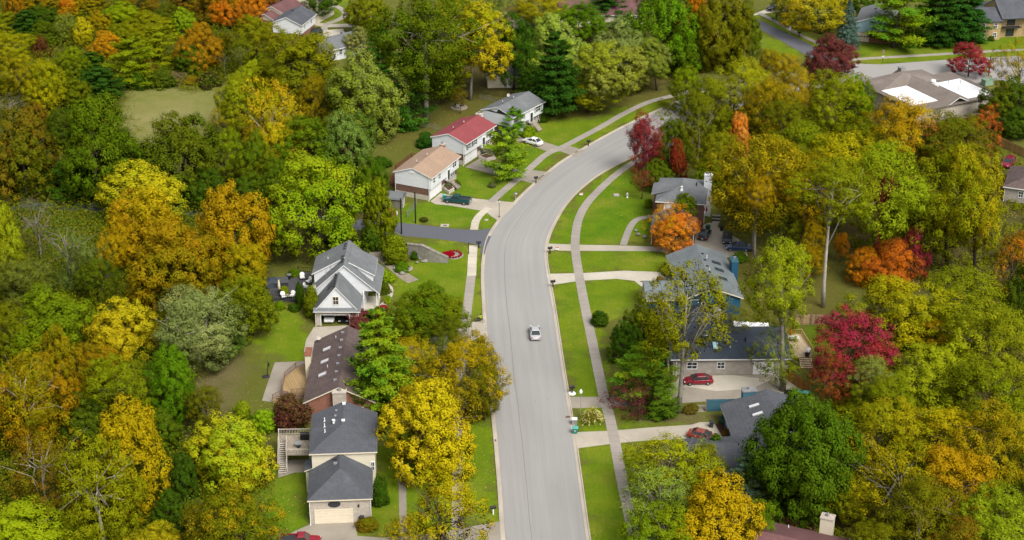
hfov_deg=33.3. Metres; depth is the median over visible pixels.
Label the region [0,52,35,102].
deciduous tree
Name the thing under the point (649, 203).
shrub
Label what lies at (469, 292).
sidewalk
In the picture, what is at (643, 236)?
rock pile
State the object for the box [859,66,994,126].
flat roofed building
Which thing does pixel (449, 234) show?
side road
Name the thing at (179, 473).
deciduous tree
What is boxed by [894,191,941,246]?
deciduous tree
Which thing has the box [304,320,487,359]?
driveway
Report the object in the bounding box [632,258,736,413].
deciduous tree
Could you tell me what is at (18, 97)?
deciduous tree
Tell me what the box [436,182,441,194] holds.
garage door
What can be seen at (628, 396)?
deciduous tree
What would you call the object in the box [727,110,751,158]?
deciduous tree
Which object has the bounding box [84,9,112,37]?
deciduous tree
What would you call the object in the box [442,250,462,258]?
flower bed
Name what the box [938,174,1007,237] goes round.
deciduous tree
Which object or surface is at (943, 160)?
deciduous tree
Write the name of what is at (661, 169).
deciduous tree
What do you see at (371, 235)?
shrub
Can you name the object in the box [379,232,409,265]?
shrub
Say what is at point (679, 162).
deciduous tree
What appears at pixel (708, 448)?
deciduous tree
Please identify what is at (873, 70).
cross road
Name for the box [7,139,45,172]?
deciduous tree
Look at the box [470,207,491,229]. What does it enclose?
sidewalk
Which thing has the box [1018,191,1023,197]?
window
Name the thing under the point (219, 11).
deciduous tree
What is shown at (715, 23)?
deciduous tree
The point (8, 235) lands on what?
deciduous tree
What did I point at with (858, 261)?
deciduous tree
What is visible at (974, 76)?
parking lot
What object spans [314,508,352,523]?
garage door
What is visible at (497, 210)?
driveway
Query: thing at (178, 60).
deciduous tree
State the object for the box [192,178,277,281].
deciduous tree
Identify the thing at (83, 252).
deciduous tree
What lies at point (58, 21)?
deciduous tree
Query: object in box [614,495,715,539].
deciduous tree
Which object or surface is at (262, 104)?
deciduous tree
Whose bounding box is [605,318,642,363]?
deciduous tree
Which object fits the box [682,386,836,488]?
ell shaped house
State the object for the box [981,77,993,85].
green container
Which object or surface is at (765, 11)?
driveway
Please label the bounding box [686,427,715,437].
courtyard car
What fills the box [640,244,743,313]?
blue house
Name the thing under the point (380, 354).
pine tree
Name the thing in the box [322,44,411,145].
deciduous tree
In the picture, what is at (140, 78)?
shrub
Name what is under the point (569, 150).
driveway
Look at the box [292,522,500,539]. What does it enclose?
driveway
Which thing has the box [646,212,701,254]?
deciduous tree
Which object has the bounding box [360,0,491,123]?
deciduous tree
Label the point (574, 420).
mailbox
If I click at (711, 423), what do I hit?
wheelie bin
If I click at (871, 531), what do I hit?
deciduous tree
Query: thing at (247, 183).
deciduous tree
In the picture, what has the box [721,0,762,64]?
deciduous tree
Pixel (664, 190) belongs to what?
hip and gable brick house
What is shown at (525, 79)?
deciduous tree
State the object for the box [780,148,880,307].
deciduous tree
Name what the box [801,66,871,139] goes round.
deciduous tree
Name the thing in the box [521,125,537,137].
shrub
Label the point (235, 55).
deciduous tree
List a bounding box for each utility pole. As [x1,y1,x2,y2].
[400,198,401,233]
[414,191,415,222]
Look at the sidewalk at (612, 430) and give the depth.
281.73 m
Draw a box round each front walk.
[379,284,392,305]
[396,460,406,533]
[620,215,651,244]
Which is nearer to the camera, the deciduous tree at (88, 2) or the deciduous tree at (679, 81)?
the deciduous tree at (679, 81)
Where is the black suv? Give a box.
[766,3,784,11]
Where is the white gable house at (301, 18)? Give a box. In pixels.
[273,5,316,42]
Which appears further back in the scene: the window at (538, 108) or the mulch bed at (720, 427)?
the window at (538, 108)
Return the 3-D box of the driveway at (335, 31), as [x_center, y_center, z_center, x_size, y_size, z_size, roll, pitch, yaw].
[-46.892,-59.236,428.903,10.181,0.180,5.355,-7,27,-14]
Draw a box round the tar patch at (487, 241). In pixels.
[480,236,490,253]
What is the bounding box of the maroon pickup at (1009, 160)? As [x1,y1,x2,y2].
[1001,154,1016,168]
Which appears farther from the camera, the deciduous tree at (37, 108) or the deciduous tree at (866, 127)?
the deciduous tree at (37, 108)
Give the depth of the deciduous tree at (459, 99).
375.96 m
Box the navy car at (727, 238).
[722,231,732,243]
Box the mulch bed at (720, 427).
[715,422,724,433]
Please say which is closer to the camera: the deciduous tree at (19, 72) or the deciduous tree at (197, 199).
the deciduous tree at (197, 199)
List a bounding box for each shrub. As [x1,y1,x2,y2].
[28,34,52,59]
[48,269,95,294]
[125,70,151,90]
[149,66,176,90]
[168,70,190,86]
[184,75,198,84]
[195,70,223,89]
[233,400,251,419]
[250,408,275,434]
[271,393,313,432]
[275,300,285,310]
[278,286,288,293]
[286,268,300,277]
[287,303,301,312]
[294,280,303,305]
[302,283,318,319]
[343,308,376,329]
[353,516,378,533]
[361,223,384,252]
[371,473,389,507]
[372,155,393,167]
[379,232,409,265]
[380,282,391,294]
[382,268,396,283]
[384,295,392,304]
[394,261,409,272]
[411,250,417,260]
[415,131,431,149]
[419,217,427,222]
[488,182,495,187]
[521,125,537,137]
[540,114,548,122]
[590,310,608,326]
[644,199,652,207]
[654,409,667,419]
[661,262,667,276]
[682,402,699,414]
[719,416,723,423]
[721,427,728,436]
[732,251,747,262]
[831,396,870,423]
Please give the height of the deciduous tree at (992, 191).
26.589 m
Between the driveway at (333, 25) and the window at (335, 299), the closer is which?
the window at (335, 299)
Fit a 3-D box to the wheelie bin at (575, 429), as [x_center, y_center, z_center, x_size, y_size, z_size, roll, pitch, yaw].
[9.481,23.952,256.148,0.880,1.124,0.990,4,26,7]
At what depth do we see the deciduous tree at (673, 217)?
309.75 m
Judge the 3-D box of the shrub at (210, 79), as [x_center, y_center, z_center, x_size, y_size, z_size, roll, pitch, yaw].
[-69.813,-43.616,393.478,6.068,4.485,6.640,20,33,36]
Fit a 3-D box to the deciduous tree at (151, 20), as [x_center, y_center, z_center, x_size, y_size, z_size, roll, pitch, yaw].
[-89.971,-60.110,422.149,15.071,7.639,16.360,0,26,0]
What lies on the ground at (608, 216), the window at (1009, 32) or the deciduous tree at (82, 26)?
the deciduous tree at (82, 26)
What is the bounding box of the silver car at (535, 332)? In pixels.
[528,325,540,339]
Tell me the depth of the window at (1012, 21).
424.74 m
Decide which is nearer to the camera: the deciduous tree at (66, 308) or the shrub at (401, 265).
the deciduous tree at (66, 308)
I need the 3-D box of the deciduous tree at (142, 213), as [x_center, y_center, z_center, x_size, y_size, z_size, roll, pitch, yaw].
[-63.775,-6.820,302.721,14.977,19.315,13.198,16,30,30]
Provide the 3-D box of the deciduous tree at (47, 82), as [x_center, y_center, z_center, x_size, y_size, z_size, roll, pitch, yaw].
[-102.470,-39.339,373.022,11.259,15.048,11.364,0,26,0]
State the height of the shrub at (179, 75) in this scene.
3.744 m
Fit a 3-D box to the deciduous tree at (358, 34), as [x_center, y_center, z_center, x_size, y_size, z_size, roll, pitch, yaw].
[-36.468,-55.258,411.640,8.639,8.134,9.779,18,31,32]
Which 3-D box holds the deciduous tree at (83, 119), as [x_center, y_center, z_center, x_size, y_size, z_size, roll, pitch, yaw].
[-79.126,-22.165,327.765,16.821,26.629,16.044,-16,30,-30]
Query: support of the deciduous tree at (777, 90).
on the ground at (608, 216)
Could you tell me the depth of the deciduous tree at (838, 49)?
393.94 m
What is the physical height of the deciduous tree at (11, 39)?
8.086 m
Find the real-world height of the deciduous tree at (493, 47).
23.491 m
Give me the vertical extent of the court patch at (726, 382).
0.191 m
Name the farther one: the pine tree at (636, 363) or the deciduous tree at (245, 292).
the deciduous tree at (245, 292)
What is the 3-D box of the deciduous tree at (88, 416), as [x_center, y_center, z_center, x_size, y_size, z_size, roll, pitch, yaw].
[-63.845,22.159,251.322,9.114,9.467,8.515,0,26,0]
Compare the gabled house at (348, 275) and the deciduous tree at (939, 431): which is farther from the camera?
the gabled house at (348, 275)
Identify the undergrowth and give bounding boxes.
[0,0,289,539]
[650,69,1023,539]
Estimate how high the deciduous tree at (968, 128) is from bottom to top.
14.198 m
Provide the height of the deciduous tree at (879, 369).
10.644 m
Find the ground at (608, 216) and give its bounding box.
[0,0,1023,539]
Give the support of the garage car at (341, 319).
on the ground at (608, 216)
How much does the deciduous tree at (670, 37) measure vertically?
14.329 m
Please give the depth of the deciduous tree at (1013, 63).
372.63 m
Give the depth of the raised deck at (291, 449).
247.65 m
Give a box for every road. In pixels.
[2,198,492,253]
[484,70,799,539]
[722,0,857,70]
[790,56,1023,89]
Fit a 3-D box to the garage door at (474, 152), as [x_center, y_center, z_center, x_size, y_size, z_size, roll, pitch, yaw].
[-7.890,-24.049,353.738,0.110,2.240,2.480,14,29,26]
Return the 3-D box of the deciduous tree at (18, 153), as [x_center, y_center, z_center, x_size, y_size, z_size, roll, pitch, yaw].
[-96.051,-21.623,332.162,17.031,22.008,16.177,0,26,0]
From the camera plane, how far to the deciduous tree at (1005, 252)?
291.05 m
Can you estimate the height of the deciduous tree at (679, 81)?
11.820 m
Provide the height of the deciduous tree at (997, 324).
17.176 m
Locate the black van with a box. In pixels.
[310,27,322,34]
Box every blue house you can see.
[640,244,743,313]
[856,3,897,43]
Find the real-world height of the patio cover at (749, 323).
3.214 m
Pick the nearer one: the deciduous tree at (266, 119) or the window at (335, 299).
the window at (335, 299)
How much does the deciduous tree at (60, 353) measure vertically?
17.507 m
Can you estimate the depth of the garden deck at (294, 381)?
268.06 m
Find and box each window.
[332,296,338,304]
[371,461,374,470]
[535,105,540,112]
[687,362,697,368]
[717,362,724,368]
[1005,28,1013,35]
[1007,19,1014,24]
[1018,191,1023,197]
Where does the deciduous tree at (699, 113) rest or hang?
on the ground at (608, 216)
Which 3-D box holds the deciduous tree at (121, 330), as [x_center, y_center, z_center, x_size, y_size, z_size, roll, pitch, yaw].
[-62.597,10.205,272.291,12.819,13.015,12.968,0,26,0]
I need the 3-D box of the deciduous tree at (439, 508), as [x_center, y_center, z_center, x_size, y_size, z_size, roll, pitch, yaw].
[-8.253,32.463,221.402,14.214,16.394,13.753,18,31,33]
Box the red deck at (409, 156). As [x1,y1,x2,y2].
[388,153,415,185]
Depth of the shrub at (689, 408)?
261.41 m
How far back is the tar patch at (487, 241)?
316.44 m
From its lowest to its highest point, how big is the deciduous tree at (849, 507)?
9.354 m
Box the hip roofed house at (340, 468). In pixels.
[304,401,377,525]
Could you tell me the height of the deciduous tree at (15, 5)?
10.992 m
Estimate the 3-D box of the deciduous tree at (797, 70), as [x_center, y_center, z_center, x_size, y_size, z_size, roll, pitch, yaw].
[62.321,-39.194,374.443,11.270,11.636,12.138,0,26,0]
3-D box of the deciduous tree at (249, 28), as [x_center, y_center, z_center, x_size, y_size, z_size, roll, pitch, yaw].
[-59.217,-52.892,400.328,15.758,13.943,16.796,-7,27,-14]
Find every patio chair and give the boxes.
[289,290,294,298]
[299,272,304,279]
[305,276,311,283]
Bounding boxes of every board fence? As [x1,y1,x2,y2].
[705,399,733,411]
[780,517,815,530]
[786,369,810,394]
[796,314,855,324]
[992,136,1023,156]
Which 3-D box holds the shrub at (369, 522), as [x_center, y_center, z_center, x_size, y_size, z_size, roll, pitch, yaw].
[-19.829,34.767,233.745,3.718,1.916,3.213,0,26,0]
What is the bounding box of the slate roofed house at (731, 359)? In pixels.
[667,303,791,374]
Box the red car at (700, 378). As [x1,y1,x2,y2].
[683,373,713,385]
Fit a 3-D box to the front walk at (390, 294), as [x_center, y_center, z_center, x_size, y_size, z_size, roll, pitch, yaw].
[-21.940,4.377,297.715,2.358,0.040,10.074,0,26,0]
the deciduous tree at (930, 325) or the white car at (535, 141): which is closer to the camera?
the deciduous tree at (930, 325)
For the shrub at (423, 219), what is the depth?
325.32 m
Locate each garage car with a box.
[323,315,335,322]
[337,315,348,322]
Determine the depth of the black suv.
445.13 m
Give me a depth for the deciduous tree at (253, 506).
218.43 m
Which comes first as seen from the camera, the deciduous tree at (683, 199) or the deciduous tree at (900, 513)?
the deciduous tree at (900, 513)
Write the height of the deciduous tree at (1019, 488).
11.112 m
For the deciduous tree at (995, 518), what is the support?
on the ground at (608, 216)
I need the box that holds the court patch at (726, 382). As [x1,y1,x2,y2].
[685,375,768,390]
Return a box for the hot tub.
[274,277,287,287]
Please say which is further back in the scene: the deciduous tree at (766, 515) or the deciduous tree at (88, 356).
the deciduous tree at (88, 356)
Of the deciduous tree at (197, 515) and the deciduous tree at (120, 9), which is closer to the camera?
the deciduous tree at (197, 515)
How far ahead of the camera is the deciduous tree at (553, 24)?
385.93 m
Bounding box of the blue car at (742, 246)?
[725,241,750,251]
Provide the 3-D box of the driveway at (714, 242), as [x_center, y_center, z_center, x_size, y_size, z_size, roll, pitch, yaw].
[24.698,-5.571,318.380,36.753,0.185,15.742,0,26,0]
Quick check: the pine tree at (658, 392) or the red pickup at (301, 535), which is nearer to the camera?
the red pickup at (301, 535)
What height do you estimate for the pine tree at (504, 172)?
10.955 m
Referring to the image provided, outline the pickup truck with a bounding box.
[442,193,471,204]
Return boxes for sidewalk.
[451,276,475,528]
[467,245,477,275]
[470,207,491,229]
[488,87,703,201]
[571,143,667,538]
[757,13,825,45]
[851,49,1023,60]
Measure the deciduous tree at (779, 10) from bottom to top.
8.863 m
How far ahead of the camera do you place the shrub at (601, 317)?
286.63 m
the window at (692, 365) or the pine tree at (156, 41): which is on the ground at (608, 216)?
the pine tree at (156, 41)
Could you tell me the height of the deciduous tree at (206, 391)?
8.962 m
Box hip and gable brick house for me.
[650,172,712,245]
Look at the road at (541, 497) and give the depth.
277.21 m
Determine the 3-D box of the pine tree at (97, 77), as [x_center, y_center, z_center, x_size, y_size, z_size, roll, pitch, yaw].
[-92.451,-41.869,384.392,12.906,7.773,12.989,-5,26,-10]
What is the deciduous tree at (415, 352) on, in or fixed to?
on the ground at (608, 216)
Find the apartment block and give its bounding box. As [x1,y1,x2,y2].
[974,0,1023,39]
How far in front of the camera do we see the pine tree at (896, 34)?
415.02 m
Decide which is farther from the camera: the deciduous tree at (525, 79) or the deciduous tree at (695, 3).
the deciduous tree at (695, 3)
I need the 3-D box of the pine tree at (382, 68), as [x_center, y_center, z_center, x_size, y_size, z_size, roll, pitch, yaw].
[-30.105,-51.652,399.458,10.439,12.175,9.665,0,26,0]
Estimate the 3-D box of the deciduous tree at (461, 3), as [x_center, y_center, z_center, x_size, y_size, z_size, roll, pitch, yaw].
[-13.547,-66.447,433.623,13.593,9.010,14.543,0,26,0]
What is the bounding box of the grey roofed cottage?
[316,31,365,60]
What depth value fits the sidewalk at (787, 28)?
431.76 m
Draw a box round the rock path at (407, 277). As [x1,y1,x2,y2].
[365,248,418,282]
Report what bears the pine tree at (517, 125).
on the ground at (608, 216)
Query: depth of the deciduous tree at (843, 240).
307.46 m
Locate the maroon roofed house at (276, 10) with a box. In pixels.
[255,0,333,33]
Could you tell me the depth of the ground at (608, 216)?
307.70 m
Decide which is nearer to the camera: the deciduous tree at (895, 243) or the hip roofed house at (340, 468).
the hip roofed house at (340, 468)
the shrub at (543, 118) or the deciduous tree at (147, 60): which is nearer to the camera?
the shrub at (543, 118)
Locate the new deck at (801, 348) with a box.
[786,329,812,367]
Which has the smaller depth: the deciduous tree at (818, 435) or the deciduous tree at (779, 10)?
the deciduous tree at (818, 435)
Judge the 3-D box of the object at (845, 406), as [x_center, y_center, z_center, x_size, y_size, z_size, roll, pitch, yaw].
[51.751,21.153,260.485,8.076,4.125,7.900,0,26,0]
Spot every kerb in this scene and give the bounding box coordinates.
[481,91,702,539]
[544,107,740,539]
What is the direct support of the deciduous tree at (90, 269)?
on the ground at (608, 216)
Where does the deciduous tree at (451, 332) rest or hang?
on the ground at (608, 216)
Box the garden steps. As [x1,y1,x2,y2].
[712,215,719,220]
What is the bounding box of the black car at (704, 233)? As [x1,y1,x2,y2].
[698,228,711,239]
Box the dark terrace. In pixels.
[269,266,313,302]
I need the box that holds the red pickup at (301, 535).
[279,531,321,539]
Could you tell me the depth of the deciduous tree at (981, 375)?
250.94 m
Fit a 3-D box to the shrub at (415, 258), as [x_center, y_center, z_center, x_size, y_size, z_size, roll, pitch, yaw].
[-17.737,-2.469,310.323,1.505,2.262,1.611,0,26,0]
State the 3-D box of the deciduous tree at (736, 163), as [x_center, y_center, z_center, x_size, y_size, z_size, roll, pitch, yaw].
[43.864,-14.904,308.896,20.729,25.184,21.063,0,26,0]
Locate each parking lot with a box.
[931,70,1023,83]
[978,1,989,6]
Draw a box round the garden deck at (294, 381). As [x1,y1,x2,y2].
[272,359,306,402]
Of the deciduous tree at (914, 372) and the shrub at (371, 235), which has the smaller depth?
the deciduous tree at (914, 372)
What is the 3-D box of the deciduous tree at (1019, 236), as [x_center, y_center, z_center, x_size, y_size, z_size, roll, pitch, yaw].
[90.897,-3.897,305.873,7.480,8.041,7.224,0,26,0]
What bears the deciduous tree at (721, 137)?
on the ground at (608, 216)
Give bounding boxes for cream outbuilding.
[486,67,519,87]
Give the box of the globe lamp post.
[579,389,582,417]
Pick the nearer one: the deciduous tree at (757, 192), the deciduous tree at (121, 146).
the deciduous tree at (757, 192)
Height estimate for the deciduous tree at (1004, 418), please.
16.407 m
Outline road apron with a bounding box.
[692,405,705,411]
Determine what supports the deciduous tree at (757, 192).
on the ground at (608, 216)
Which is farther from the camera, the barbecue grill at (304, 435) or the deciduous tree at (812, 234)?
the deciduous tree at (812, 234)
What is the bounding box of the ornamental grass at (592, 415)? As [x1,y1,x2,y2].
[578,405,604,426]
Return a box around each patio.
[262,361,303,401]
[278,460,306,477]
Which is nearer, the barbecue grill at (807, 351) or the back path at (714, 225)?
the barbecue grill at (807, 351)
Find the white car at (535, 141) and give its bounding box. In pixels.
[522,136,543,146]
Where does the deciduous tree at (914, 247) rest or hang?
on the ground at (608, 216)
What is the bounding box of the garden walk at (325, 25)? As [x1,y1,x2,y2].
[321,5,347,29]
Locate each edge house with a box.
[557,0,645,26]
[753,512,851,539]
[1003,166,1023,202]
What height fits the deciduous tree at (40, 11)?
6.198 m
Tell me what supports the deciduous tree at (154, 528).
on the ground at (608, 216)
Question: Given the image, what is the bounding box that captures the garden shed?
[385,191,405,208]
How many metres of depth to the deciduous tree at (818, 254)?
300.94 m
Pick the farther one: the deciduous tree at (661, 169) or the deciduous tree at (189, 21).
the deciduous tree at (189, 21)
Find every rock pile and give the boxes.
[392,266,412,274]
[634,229,647,237]
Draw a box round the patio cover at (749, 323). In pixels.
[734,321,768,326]
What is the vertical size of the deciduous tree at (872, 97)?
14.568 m
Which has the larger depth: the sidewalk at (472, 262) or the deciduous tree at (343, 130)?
the deciduous tree at (343, 130)
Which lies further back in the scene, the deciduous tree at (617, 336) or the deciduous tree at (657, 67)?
the deciduous tree at (657, 67)
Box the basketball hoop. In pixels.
[262,361,269,378]
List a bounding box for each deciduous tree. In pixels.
[0,11,20,40]
[0,31,37,60]
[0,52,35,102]
[0,75,21,97]
[0,92,31,120]
[0,105,61,205]
[0,198,30,300]
[0,256,58,309]
[0,299,35,364]
[0,339,77,459]
[0,427,88,518]
[0,493,79,539]
[1,0,26,25]
[3,281,98,367]
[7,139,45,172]
[12,0,58,8]
[17,195,54,258]
[19,57,67,115]
[22,100,47,133]
[25,5,58,25]
[29,20,65,48]
[29,461,100,535]
[30,324,87,410]
[37,210,92,287]
[38,158,105,203]
[44,107,81,148]
[48,425,150,539]
[52,46,93,79]
[52,391,105,448]
[53,12,78,45]
[55,0,110,14]
[56,0,77,20]
[57,90,143,209]
[58,234,114,304]
[60,78,93,106]
[61,342,121,396]
[70,255,122,307]
[71,16,94,47]
[80,351,160,421]
[81,295,161,367]
[81,392,173,527]
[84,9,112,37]
[86,30,121,60]
[92,158,188,226]
[92,210,142,277]
[96,0,141,31]
[97,22,134,51]
[97,130,144,166]
[105,183,190,275]
[115,0,162,13]
[121,8,179,40]
[121,518,181,539]
[122,216,230,324]
[128,110,224,211]
[138,406,183,452]
[141,339,202,425]
[142,59,159,74]
[150,283,250,376]
[150,487,193,537]
[155,2,183,29]
[167,451,200,504]
[169,0,207,12]
[169,6,196,39]
[172,21,225,73]
[172,44,211,76]
[177,499,227,539]
[182,383,223,427]
[183,407,279,498]
[183,474,289,539]
[184,166,227,211]
[192,0,227,26]
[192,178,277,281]
[192,318,248,363]
[197,127,246,183]
[197,486,289,539]
[203,102,236,164]
[205,0,246,28]
[210,32,232,59]
[211,273,280,343]
[213,72,259,143]
[214,241,268,300]
[217,49,237,79]
[224,14,286,66]
[224,57,275,92]
[226,36,252,72]
[228,129,280,183]
[228,171,271,216]
[229,0,269,27]
[237,75,307,159]
[238,85,310,175]
[249,28,341,110]
[250,52,278,77]
[256,157,287,209]
[261,0,279,7]
[262,107,296,147]
[262,148,372,262]
[267,113,342,176]
[294,73,331,120]
[302,0,341,16]
[311,109,378,181]
[320,91,366,130]
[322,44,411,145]
[341,26,377,56]
[342,0,392,31]
[348,372,401,417]
[352,156,390,210]
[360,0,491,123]
[360,176,398,248]
[361,333,441,390]
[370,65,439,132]
[373,373,479,488]
[376,512,427,539]
[384,277,471,340]
[384,459,494,539]
[392,383,421,431]
[397,10,457,84]
[417,71,466,102]
[417,314,469,362]
[422,329,515,423]
[434,0,479,25]
[434,0,516,100]
[449,89,466,113]
[458,355,503,420]
[473,0,516,33]
[495,9,540,90]
[504,0,570,23]
[513,11,593,91]
[514,62,545,96]
[553,1,607,45]
[571,38,648,112]
[571,78,624,110]
[587,14,660,71]
[597,374,656,420]
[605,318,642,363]
[610,50,651,95]
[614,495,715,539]
[615,0,704,80]
[615,428,726,498]
[616,462,701,539]
[620,298,654,345]
[623,449,659,503]
[624,108,665,177]
[628,117,662,172]
[628,399,651,421]
[629,169,654,198]
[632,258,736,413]
[638,36,672,90]
[640,201,696,251]
[640,306,683,359]
[642,158,674,191]
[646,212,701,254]
[652,118,692,169]
[655,486,703,537]
[658,23,699,73]
[664,64,704,114]
[669,137,688,177]
[670,463,767,539]
[672,192,697,216]
[673,87,718,161]
[675,0,716,52]
[676,440,730,489]
[688,72,733,134]
[689,126,738,189]
[693,0,753,74]
[693,160,724,198]
[698,52,774,127]
[698,128,812,251]
[711,303,753,332]
[714,190,753,224]
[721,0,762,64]
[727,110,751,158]
[732,230,815,391]
[734,161,777,264]
[736,73,804,140]
[736,496,778,539]
[737,385,869,531]
[742,320,803,387]
[749,97,812,149]
[750,116,851,212]
[752,47,800,100]
[759,186,808,245]
[764,152,841,243]
[768,0,801,17]
[772,0,855,34]
[772,62,818,110]
[773,123,899,229]
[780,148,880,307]
[788,245,828,279]
[799,219,826,267]
[801,32,861,82]
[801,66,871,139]
[804,355,854,405]
[806,304,903,389]
[823,467,882,527]
[830,272,965,355]
[832,232,849,261]
[834,118,891,164]
[836,75,877,130]
[839,395,927,495]
[840,138,935,265]
[842,0,875,13]
[843,244,887,287]
[844,352,897,401]
[844,515,907,539]
[845,440,956,539]
[850,374,920,429]
[855,91,936,171]
[858,237,925,292]
[865,212,916,261]
[874,470,969,539]
[877,340,975,411]
[880,400,987,473]
[885,143,986,267]
[887,314,958,351]
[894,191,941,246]
[896,226,932,280]
[905,253,1018,350]
[907,113,958,172]
[909,108,1003,175]
[910,442,998,539]
[918,513,988,539]
[934,282,1023,392]
[935,141,1009,280]
[936,348,1023,432]
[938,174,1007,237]
[940,476,1023,539]
[946,42,993,76]
[947,394,1023,493]
[965,104,1003,155]
[972,75,1023,136]
[984,36,1023,105]
[989,103,1023,138]
[992,226,1023,297]
[993,429,1023,492]
[996,262,1023,330]
[1000,230,1023,268]
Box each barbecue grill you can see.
[300,432,308,439]
[805,347,810,356]
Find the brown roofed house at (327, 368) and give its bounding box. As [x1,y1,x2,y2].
[303,326,375,421]
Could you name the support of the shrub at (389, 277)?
on the ground at (608, 216)
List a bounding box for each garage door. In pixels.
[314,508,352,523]
[430,186,435,199]
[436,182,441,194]
[464,152,470,163]
[471,148,476,159]
[753,362,773,374]
[857,32,868,41]
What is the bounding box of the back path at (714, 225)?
[710,219,720,235]
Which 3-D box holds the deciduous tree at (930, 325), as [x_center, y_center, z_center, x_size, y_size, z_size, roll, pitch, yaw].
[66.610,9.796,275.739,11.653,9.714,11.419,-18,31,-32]
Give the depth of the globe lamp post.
258.97 m
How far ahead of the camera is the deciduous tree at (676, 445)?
236.37 m
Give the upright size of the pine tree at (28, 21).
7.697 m
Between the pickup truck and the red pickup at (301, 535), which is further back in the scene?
the pickup truck
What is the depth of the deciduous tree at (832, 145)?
314.30 m
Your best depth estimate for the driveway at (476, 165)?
347.51 m
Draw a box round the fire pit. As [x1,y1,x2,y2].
[451,104,467,110]
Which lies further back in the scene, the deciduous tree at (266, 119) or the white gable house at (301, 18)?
the white gable house at (301, 18)
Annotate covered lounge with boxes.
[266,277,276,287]
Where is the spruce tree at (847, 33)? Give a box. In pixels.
[834,0,861,50]
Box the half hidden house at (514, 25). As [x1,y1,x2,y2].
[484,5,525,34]
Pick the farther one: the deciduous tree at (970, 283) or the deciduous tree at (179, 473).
the deciduous tree at (970, 283)
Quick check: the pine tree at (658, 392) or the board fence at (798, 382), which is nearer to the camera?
the pine tree at (658, 392)
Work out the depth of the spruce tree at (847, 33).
416.19 m
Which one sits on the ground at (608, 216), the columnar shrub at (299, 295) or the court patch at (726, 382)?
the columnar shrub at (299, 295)
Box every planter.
[442,184,453,193]
[478,153,495,160]
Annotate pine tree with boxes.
[10,9,45,38]
[69,51,114,79]
[76,66,129,102]
[99,35,164,86]
[137,24,179,66]
[342,305,419,411]
[364,23,400,73]
[480,126,531,179]
[499,106,527,134]
[531,30,588,117]
[589,0,627,24]
[609,341,684,405]
[641,369,683,421]
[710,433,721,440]
[724,454,768,509]
[861,0,938,48]
[864,15,888,38]
[915,0,968,47]
[933,0,1000,46]
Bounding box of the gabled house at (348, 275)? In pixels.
[312,240,383,325]
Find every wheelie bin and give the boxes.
[572,426,577,433]
[709,420,713,427]
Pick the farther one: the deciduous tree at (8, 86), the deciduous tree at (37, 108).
the deciduous tree at (8, 86)
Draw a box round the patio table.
[294,441,301,447]
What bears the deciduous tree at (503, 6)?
on the ground at (608, 216)
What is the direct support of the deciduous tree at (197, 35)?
on the ground at (608, 216)
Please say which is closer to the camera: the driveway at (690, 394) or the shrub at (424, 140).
the driveway at (690, 394)
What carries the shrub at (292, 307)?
on the ground at (608, 216)
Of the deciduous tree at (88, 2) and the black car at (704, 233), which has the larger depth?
the deciduous tree at (88, 2)
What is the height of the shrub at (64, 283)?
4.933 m
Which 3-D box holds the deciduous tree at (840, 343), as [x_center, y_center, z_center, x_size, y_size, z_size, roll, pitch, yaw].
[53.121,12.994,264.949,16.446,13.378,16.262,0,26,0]
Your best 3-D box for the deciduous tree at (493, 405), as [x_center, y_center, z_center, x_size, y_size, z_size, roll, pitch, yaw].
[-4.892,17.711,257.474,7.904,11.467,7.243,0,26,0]
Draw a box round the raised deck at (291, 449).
[277,428,310,473]
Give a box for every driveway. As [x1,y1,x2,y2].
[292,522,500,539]
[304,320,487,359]
[315,23,354,26]
[317,29,344,37]
[430,193,515,220]
[466,159,550,184]
[517,136,584,156]
[546,222,747,256]
[547,271,669,285]
[570,374,802,407]
[574,422,722,447]
[754,5,795,14]
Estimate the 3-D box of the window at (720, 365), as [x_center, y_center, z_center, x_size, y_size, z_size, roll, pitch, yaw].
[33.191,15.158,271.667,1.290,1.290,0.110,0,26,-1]
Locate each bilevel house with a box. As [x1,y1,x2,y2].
[393,141,460,201]
[430,111,496,165]
[480,91,544,136]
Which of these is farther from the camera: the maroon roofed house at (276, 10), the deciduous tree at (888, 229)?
the maroon roofed house at (276, 10)
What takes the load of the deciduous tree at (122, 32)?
on the ground at (608, 216)
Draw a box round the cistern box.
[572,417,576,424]
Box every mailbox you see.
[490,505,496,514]
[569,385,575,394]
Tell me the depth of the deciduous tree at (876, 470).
228.21 m
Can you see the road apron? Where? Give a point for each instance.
(702, 408)
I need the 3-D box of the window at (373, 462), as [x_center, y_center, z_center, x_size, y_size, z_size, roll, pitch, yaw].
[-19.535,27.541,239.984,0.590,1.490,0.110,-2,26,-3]
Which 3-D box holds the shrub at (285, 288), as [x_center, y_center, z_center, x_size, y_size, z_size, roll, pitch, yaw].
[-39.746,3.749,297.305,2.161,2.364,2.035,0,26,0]
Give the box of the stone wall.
[404,242,448,262]
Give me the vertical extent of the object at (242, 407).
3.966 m
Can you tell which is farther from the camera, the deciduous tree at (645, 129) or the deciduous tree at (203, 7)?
the deciduous tree at (203, 7)

